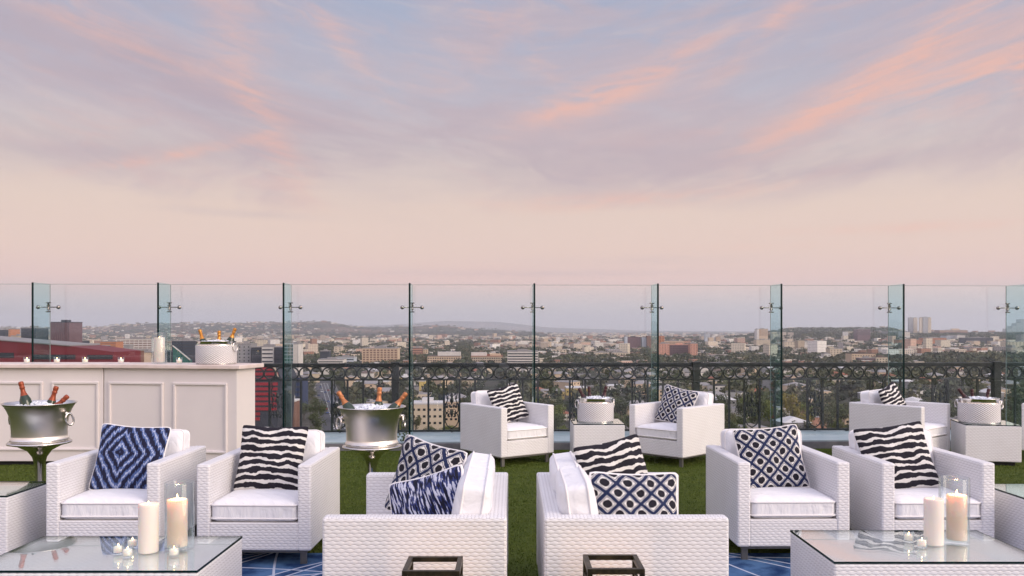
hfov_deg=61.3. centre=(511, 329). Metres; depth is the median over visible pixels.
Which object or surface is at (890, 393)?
throw pillow
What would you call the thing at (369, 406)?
ice
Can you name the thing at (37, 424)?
ice bucket
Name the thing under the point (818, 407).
broadleaf tree
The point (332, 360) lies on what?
building
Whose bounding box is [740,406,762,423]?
broadleaf tree
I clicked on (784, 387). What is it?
house
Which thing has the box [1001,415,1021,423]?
broadleaf tree
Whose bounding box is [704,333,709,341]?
building
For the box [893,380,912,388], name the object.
house
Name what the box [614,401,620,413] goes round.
broadleaf tree
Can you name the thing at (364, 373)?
house
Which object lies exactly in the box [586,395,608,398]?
ice
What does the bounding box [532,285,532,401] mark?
wind screen
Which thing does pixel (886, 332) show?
building
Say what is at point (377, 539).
loveseat
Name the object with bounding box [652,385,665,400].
house
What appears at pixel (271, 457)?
throw pillow
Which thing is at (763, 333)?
building
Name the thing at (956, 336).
building
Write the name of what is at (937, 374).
house
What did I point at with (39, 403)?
ice
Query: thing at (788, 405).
broadleaf tree
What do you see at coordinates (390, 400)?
broadleaf tree
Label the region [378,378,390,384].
building
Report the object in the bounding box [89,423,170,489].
throw pillow
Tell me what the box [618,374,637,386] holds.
house
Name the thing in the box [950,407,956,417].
broadleaf tree
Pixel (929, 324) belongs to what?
building
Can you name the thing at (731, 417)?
broadleaf tree
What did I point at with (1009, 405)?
broadleaf tree
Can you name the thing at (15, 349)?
building
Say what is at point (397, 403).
champagne bottle
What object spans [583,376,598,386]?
house
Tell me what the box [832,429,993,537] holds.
armchair
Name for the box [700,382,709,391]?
house
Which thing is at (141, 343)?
building
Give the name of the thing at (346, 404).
champagne bottle
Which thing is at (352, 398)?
broadleaf tree
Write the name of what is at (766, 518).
armchair
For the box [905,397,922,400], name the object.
house
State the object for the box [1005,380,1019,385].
house
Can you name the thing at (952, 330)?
building
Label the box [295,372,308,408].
building
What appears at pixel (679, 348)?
building
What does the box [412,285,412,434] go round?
wind screen
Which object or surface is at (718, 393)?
house
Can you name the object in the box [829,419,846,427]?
broadleaf tree
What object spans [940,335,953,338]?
building
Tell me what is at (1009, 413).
broadleaf tree
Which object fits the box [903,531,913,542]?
tealight
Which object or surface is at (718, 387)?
house
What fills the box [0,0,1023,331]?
sky
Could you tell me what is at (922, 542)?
tealight
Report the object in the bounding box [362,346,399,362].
building
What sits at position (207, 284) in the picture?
wind screen
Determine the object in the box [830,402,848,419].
broadleaf tree
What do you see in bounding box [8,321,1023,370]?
distant houses
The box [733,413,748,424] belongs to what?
broadleaf tree
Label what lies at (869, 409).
armchair
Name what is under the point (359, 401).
broadleaf tree
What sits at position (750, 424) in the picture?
house
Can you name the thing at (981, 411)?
ice bucket
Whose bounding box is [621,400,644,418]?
house
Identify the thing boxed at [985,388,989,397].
champagne bottle
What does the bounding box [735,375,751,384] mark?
house
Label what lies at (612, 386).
building
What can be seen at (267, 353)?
building
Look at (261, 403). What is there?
building
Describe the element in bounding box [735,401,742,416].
broadleaf tree
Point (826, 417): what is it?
broadleaf tree
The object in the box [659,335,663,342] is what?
building
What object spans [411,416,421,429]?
broadleaf tree
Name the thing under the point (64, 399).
champagne bottle
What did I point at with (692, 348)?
building
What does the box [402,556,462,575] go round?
lantern
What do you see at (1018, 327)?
building
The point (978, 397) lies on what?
ice
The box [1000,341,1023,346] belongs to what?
building
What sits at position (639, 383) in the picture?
house
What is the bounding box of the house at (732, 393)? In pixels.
[726,390,742,404]
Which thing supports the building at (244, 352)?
on the ground
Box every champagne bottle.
[18,381,31,404]
[46,386,58,403]
[54,394,68,403]
[198,329,206,340]
[217,331,220,339]
[227,328,236,340]
[336,391,354,408]
[374,387,382,404]
[387,392,407,408]
[578,388,585,397]
[587,386,591,396]
[601,386,607,396]
[957,388,969,398]
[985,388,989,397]
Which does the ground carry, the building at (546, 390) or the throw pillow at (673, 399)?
the building at (546, 390)
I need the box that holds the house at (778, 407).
[763,405,789,418]
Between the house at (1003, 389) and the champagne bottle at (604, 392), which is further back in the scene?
the house at (1003, 389)
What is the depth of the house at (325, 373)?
1086.39 m
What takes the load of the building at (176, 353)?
on the ground
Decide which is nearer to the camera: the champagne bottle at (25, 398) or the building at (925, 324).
the champagne bottle at (25, 398)
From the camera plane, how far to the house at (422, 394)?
660.33 m
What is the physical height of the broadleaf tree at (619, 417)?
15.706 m
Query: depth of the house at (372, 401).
594.85 m
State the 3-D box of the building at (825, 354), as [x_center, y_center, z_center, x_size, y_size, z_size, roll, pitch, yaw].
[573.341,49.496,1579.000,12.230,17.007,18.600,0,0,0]
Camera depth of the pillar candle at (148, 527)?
4.23 m
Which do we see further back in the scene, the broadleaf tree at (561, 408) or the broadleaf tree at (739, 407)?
the broadleaf tree at (739, 407)
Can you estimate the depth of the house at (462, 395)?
597.44 m
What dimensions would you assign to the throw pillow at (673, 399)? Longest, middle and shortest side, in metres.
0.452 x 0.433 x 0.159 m
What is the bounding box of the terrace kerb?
[325,441,950,450]
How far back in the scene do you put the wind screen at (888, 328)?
11.49 m
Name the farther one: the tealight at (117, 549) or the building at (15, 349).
the building at (15, 349)
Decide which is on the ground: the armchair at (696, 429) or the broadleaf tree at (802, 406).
the broadleaf tree at (802, 406)
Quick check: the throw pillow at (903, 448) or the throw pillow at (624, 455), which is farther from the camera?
the throw pillow at (903, 448)
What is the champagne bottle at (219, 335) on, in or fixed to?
in the ice bucket at (215, 352)
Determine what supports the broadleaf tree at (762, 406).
on the ground
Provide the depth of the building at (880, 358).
1345.00 m
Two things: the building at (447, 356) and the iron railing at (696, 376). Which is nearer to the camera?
the iron railing at (696, 376)
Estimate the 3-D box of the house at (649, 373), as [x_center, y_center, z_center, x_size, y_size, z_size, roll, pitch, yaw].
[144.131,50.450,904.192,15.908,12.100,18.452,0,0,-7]
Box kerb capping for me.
[324,430,950,443]
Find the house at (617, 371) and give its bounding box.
[609,369,629,378]
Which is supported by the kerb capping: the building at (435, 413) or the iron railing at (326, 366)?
the iron railing at (326, 366)
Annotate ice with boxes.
[16,401,63,404]
[355,404,387,408]
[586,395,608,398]
[969,396,992,398]
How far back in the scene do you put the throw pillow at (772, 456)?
5.88 m
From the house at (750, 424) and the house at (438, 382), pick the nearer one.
the house at (750, 424)
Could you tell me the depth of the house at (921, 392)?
666.48 m
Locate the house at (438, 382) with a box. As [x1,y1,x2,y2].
[430,376,452,384]
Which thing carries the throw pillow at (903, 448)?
on the armchair at (877, 501)
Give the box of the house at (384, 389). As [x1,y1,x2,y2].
[374,387,391,392]
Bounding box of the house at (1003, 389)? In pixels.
[983,387,1010,396]
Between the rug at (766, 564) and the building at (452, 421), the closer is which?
the rug at (766, 564)
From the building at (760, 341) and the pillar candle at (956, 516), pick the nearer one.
the pillar candle at (956, 516)
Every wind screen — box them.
[50,284,169,361]
[170,284,290,362]
[291,284,359,426]
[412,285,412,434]
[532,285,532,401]
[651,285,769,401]
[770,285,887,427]
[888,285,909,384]
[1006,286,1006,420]
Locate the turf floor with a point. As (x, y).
(534, 545)
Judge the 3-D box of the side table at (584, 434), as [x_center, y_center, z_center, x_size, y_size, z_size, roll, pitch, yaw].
[0.968,1.275,9.890,0.570,0.451,0.580,0,0,0]
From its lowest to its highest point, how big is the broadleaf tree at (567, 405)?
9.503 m
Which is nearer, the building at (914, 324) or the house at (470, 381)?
the house at (470, 381)
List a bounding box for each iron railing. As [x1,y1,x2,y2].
[255,363,391,432]
[391,362,691,432]
[691,362,992,430]
[989,361,1023,423]
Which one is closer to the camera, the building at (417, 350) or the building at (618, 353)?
the building at (618, 353)
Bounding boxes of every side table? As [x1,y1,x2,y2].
[0,481,45,557]
[570,419,624,453]
[951,419,1021,465]
[994,484,1023,553]
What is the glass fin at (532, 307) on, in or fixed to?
on the kerb capping
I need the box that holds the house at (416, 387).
[406,385,418,390]
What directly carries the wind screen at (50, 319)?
on the kerb capping
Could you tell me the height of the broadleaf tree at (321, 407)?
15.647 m
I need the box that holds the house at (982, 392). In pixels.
[979,388,1004,399]
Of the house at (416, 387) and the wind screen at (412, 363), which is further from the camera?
the house at (416, 387)
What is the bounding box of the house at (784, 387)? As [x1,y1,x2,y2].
[782,382,805,390]
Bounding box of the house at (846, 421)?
[833,415,848,424]
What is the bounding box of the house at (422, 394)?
[414,391,431,397]
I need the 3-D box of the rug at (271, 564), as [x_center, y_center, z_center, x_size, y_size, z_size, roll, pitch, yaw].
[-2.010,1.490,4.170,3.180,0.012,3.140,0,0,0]
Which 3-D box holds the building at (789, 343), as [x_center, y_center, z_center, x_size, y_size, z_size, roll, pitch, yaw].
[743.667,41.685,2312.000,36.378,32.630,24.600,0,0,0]
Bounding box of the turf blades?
[0,450,1023,575]
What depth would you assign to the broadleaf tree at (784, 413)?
503.48 m
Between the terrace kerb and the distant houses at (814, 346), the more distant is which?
the distant houses at (814, 346)
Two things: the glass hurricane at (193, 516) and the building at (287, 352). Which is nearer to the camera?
the glass hurricane at (193, 516)
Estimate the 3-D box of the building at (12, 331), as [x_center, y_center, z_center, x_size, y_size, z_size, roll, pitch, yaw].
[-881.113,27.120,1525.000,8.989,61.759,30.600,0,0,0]
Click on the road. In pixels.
(325, 385)
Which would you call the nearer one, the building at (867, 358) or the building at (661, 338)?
the building at (867, 358)
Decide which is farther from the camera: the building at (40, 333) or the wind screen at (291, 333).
the building at (40, 333)
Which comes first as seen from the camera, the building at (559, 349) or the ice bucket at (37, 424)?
the ice bucket at (37, 424)
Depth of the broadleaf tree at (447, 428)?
452.65 m
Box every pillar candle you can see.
[138,501,158,553]
[154,337,164,361]
[167,494,187,547]
[924,497,943,545]
[946,490,966,540]
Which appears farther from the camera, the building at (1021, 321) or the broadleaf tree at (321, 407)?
the building at (1021, 321)
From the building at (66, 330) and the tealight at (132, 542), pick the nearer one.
the tealight at (132, 542)
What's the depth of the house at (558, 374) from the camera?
914.65 m
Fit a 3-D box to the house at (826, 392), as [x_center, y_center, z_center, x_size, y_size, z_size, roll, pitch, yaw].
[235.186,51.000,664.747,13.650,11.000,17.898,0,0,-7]
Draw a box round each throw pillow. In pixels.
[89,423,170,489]
[234,425,307,489]
[384,435,467,510]
[388,465,463,513]
[487,383,528,422]
[573,434,647,476]
[589,471,677,513]
[654,384,698,422]
[732,424,809,487]
[853,421,940,488]
[878,382,905,404]
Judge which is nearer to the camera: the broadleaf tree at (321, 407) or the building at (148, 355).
the broadleaf tree at (321, 407)
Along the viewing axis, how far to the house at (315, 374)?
919.74 m
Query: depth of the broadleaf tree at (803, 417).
453.94 m
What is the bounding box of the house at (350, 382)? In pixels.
[345,375,358,386]
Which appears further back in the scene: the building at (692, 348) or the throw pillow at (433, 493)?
the building at (692, 348)
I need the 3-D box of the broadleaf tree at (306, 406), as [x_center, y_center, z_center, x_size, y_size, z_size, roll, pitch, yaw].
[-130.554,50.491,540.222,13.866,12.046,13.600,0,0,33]
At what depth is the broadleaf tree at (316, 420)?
465.50 m
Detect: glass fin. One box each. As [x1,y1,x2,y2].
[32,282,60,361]
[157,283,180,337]
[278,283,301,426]
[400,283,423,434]
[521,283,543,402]
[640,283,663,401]
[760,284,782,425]
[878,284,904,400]
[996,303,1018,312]
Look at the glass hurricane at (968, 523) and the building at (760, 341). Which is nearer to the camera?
the glass hurricane at (968, 523)
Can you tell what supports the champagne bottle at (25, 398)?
in the ice bucket at (37, 424)
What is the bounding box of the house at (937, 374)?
[923,373,945,377]
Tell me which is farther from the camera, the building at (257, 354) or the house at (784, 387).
the building at (257, 354)
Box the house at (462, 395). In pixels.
[445,393,466,400]
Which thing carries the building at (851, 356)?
on the ground
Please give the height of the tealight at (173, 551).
0.055 m
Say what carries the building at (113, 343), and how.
on the ground
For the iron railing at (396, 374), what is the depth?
11.71 m
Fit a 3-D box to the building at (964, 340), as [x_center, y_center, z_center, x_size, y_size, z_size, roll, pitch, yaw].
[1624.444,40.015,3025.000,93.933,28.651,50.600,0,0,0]
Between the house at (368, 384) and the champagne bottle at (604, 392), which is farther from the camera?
the house at (368, 384)
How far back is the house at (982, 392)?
645.67 m
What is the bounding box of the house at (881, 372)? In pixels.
[870,370,891,375]
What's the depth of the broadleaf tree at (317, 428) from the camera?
418.06 m
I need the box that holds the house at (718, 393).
[707,391,727,395]
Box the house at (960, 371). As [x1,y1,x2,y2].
[947,369,963,373]
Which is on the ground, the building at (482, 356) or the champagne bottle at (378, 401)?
the building at (482, 356)
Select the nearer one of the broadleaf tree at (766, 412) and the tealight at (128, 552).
the tealight at (128, 552)
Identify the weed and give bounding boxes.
[397,431,409,440]
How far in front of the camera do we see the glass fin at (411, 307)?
10.85 m
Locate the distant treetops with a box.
[0,320,1023,406]
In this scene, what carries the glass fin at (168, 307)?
on the kerb capping
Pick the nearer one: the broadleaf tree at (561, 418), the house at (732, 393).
the broadleaf tree at (561, 418)
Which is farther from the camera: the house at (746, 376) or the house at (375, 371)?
the house at (375, 371)
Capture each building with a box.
[0,328,8,335]
[0,336,140,361]
[8,327,19,336]
[21,326,47,339]
[51,320,82,342]
[100,339,123,347]
[116,337,153,350]
[124,344,144,361]
[144,349,153,361]
[153,346,191,362]
[171,338,199,362]
[237,341,256,362]
[251,344,282,362]
[255,367,296,426]
[261,344,273,362]
[284,340,296,362]
[292,398,299,426]
[293,341,302,374]
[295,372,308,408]
[318,357,346,367]
[320,349,330,358]
[334,345,342,352]
[337,355,356,362]
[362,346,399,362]
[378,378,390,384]
[411,346,423,353]
[411,397,445,429]
[419,377,425,390]
[428,352,460,362]
[445,396,458,426]
[471,352,502,362]
[507,349,537,370]
[540,389,564,398]
[552,347,565,352]
[565,386,587,395]
[594,351,608,357]
[607,384,623,393]
[611,351,627,355]
[628,336,640,347]
[641,336,645,346]
[646,335,650,347]
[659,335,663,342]
[659,342,669,354]
[664,340,683,343]
[669,343,687,354]
[688,342,697,355]
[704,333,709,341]
[754,339,769,344]
[755,328,758,338]
[759,328,767,338]
[782,339,794,349]
[821,352,830,356]
[826,347,841,356]
[845,352,875,361]
[853,328,869,340]
[856,356,875,360]
[872,355,887,361]
[882,331,901,335]
[894,339,921,344]
[898,331,909,337]
[908,317,912,332]
[913,317,916,332]
[919,317,922,332]
[919,337,946,343]
[923,317,927,332]
[928,317,930,332]
[934,329,967,332]
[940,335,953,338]
[951,334,964,340]
[959,337,992,343]
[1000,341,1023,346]
[1007,326,1015,331]
[1012,323,1020,331]
[1016,319,1023,331]
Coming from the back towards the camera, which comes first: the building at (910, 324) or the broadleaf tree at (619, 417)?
the building at (910, 324)
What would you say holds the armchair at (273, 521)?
on the turf floor
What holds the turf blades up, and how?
on the turf floor
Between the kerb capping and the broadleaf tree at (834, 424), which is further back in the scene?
the broadleaf tree at (834, 424)
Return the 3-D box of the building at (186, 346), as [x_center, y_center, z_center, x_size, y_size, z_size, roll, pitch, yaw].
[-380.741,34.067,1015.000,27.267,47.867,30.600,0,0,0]
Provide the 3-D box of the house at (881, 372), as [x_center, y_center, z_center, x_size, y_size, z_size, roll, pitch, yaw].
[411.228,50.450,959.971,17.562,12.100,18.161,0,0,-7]
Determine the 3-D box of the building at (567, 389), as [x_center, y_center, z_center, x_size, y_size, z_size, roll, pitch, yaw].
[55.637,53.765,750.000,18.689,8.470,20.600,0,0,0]
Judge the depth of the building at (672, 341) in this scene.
2100.00 m
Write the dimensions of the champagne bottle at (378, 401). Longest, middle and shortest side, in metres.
0.328 x 0.088 x 0.088 m
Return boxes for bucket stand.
[6,438,72,480]
[342,443,401,473]
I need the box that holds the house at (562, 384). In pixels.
[554,380,579,392]
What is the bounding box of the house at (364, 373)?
[361,371,373,377]
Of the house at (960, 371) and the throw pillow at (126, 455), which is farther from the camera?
the house at (960, 371)
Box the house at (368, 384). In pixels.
[364,381,380,389]
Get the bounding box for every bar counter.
[0,362,128,464]
[101,362,263,460]
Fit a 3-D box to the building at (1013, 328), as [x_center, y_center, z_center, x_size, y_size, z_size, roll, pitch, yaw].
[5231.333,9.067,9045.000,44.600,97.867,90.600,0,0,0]
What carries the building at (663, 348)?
on the ground
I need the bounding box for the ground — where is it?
[1,321,1021,429]
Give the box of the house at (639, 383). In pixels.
[633,380,650,394]
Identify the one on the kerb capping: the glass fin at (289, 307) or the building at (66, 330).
the glass fin at (289, 307)
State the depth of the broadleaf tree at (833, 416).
469.63 m
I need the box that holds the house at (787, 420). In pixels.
[776,416,811,427]
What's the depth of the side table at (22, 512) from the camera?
5.65 m
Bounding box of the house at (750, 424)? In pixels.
[736,423,768,427]
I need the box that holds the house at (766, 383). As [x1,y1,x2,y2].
[762,380,779,390]
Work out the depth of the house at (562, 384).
775.28 m
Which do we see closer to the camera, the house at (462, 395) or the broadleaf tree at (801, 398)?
the broadleaf tree at (801, 398)
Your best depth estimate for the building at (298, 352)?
868.00 m
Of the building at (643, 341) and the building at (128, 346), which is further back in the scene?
the building at (643, 341)
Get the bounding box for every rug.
[242,553,322,575]
[729,553,790,575]
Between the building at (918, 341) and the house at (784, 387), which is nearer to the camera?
the house at (784, 387)
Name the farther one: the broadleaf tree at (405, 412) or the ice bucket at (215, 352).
the broadleaf tree at (405, 412)
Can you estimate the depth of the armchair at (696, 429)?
9.63 m
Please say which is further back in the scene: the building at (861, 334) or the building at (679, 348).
the building at (861, 334)
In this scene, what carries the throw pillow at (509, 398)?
on the armchair at (486, 427)
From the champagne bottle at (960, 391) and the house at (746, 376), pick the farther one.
the house at (746, 376)
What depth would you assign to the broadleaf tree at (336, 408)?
528.65 m
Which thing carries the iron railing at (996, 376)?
on the kerb capping
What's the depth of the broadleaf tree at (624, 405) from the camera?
531.79 m
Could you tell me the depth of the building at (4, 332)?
1500.00 m
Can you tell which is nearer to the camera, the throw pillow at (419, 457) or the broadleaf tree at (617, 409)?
the throw pillow at (419, 457)
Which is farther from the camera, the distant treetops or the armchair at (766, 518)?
the distant treetops
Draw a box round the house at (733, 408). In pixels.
[730,406,748,418]
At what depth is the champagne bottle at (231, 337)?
9.56 m
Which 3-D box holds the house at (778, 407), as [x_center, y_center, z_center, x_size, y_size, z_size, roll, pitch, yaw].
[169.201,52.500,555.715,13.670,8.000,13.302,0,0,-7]
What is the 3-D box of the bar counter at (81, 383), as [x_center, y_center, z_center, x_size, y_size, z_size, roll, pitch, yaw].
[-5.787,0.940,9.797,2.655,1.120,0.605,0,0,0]
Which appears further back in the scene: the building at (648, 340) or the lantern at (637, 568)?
the building at (648, 340)
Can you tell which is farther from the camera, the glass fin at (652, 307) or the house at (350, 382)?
the house at (350, 382)
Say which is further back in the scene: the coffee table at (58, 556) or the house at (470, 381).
the house at (470, 381)
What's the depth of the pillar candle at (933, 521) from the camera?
4.38 m
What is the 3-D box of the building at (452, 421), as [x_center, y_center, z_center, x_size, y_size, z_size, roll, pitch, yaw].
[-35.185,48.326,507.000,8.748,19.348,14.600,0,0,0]
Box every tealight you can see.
[113,543,123,554]
[122,546,132,557]
[127,536,137,547]
[168,544,179,556]
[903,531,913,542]
[916,536,926,547]
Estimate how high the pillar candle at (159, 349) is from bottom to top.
0.286 m
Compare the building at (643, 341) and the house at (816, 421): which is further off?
the building at (643, 341)
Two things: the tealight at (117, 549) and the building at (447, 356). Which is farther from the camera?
the building at (447, 356)
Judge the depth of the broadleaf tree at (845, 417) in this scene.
499.63 m
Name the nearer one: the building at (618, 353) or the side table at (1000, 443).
the side table at (1000, 443)
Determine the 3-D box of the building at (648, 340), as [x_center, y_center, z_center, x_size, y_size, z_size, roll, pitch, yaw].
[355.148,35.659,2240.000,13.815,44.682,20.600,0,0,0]
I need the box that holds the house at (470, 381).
[462,377,476,390]
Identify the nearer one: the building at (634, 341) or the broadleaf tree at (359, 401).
the broadleaf tree at (359, 401)
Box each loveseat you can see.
[323,451,507,575]
[537,451,728,575]
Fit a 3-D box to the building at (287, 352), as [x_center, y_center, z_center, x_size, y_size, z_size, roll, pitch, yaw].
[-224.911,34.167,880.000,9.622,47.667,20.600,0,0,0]
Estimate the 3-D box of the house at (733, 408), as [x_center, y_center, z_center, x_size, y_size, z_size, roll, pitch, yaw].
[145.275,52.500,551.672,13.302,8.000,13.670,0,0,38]
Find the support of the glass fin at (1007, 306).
on the kerb capping
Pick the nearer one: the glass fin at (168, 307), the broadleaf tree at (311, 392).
the glass fin at (168, 307)
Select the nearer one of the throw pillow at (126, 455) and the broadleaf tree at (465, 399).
the throw pillow at (126, 455)
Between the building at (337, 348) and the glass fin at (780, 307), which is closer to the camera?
the glass fin at (780, 307)
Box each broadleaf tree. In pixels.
[302,401,315,419]
[306,411,320,422]
[308,390,314,402]
[309,426,324,429]
[310,398,328,419]
[311,415,327,426]
[330,402,340,421]
[349,395,356,401]
[355,398,365,403]
[387,393,400,403]
[401,410,408,427]
[403,399,411,418]
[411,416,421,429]
[439,425,453,429]
[461,397,470,402]
[539,397,554,404]
[546,395,561,408]
[554,403,565,420]
[554,413,567,426]
[554,415,562,428]
[564,402,573,411]
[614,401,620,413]
[614,413,626,427]
[617,399,629,416]
[715,392,732,405]
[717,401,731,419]
[724,411,736,428]
[724,419,740,428]
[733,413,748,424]
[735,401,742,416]
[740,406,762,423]
[746,400,765,421]
[761,405,778,425]
[763,400,777,412]
[777,410,788,417]
[782,392,801,416]
[793,393,809,412]
[797,410,812,423]
[799,402,815,422]
[810,400,827,414]
[813,408,830,426]
[820,403,847,427]
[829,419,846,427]
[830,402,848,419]
[839,406,848,420]
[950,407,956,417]
[1001,406,1019,419]
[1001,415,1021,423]
[1003,400,1021,414]
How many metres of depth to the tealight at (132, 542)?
4.34 m
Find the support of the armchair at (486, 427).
on the turf floor
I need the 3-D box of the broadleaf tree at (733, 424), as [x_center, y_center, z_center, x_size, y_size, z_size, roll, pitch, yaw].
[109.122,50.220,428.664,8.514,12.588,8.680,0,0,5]
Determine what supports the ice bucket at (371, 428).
on the bucket stand at (371, 456)
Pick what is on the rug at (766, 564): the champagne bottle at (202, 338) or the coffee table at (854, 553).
the coffee table at (854, 553)
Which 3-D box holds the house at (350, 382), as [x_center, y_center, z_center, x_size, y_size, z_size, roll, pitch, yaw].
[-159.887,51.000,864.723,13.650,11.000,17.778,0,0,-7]
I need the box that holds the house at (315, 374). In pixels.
[303,371,319,382]
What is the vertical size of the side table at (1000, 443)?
0.451 m
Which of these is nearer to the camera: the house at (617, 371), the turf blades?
the turf blades
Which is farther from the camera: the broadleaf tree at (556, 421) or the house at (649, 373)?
the house at (649, 373)
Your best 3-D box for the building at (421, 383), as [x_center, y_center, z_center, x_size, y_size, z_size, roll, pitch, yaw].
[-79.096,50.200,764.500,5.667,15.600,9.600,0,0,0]
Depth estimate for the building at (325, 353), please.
1271.00 m
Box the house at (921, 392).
[908,389,935,398]
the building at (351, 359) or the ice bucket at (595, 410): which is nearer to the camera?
the ice bucket at (595, 410)
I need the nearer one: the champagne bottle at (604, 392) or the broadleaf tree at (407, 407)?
the champagne bottle at (604, 392)
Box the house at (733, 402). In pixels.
[715,396,735,406]
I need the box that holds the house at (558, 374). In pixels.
[553,371,569,382]
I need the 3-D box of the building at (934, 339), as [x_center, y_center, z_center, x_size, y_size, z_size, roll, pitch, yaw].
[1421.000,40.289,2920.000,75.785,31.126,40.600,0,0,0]
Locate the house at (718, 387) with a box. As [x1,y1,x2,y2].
[707,384,725,390]
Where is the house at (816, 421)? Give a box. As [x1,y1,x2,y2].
[810,416,826,427]
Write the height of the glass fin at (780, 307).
1.979 m
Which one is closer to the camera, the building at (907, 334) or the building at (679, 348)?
the building at (679, 348)
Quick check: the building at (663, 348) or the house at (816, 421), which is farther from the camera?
the building at (663, 348)
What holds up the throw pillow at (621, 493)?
on the loveseat at (573, 525)
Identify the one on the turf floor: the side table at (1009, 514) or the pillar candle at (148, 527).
the side table at (1009, 514)
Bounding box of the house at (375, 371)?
[361,369,382,377]
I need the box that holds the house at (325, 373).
[318,367,328,374]
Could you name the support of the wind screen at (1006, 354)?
on the kerb capping
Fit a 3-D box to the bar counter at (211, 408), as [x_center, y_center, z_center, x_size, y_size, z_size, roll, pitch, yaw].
[-3.662,0.940,9.637,1.641,1.120,0.575,0,0,10]
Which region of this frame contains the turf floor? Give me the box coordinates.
[0,448,1023,575]
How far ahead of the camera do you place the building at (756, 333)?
3243.97 m
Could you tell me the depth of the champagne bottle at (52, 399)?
6.61 m
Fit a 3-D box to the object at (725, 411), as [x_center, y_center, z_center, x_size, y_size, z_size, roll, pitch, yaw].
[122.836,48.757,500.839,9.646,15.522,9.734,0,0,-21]
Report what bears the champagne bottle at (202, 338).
in the ice bucket at (215, 352)
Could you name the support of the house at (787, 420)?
on the ground
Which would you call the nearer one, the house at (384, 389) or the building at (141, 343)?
the house at (384, 389)
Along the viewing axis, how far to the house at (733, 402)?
575.57 m
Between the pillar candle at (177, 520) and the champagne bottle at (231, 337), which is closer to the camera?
the pillar candle at (177, 520)
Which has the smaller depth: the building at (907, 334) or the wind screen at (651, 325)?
the wind screen at (651, 325)
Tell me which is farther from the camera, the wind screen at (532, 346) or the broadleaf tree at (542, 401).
the broadleaf tree at (542, 401)
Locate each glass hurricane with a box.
[164,480,194,551]
[939,475,969,544]
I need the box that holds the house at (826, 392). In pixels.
[805,389,831,403]
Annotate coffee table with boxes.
[0,536,241,575]
[790,530,1023,575]
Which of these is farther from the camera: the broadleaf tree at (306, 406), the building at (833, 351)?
the building at (833, 351)
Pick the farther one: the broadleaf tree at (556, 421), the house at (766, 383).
the house at (766, 383)
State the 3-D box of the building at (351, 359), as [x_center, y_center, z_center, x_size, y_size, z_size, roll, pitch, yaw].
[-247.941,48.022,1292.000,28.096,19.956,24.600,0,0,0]
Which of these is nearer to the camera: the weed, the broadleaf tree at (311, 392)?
the weed
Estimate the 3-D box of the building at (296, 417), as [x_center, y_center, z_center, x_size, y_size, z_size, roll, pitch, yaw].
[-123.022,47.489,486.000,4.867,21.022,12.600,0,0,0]
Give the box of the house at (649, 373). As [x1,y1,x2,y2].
[641,372,656,376]
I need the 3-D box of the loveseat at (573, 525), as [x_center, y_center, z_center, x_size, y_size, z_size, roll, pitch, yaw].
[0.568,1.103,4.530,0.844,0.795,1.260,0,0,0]
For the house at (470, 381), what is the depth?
801.54 m
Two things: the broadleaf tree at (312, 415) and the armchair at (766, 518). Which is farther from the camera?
the broadleaf tree at (312, 415)
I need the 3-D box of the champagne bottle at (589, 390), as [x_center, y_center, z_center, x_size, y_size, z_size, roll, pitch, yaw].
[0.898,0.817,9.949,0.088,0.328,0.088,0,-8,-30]
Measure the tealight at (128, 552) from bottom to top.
0.055 m
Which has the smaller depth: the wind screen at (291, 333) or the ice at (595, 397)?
the ice at (595, 397)
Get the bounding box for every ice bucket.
[0,400,77,443]
[195,341,237,364]
[335,403,405,447]
[575,396,614,422]
[954,396,1003,423]
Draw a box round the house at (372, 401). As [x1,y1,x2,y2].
[365,399,387,403]
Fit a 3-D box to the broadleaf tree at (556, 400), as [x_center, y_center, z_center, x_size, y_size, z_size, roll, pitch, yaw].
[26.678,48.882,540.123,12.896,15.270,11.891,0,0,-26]
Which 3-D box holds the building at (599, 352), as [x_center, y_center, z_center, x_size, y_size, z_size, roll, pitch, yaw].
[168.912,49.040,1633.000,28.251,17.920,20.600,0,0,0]
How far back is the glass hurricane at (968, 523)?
4.46 m
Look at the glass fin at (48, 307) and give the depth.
10.69 m
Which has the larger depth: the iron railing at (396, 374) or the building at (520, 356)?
the building at (520, 356)
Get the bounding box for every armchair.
[46,429,205,538]
[197,430,339,563]
[460,390,553,466]
[629,390,723,466]
[706,429,848,559]
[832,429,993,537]
[849,389,949,450]
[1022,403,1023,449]
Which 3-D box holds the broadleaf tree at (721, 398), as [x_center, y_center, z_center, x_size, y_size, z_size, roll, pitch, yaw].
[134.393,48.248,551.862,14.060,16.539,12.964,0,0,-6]
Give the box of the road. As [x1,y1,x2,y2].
[316,377,345,429]
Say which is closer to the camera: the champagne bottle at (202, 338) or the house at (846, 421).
the champagne bottle at (202, 338)
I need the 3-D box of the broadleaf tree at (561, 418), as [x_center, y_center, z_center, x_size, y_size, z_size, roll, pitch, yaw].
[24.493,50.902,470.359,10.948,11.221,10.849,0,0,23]
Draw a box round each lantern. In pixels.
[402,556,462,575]
[583,554,644,575]
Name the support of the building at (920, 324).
on the ground
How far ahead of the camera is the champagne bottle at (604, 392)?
9.92 m
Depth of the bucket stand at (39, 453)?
6.54 m
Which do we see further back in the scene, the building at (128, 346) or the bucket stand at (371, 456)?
the building at (128, 346)
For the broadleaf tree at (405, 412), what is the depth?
497.11 m
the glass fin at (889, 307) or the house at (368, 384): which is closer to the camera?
the glass fin at (889, 307)

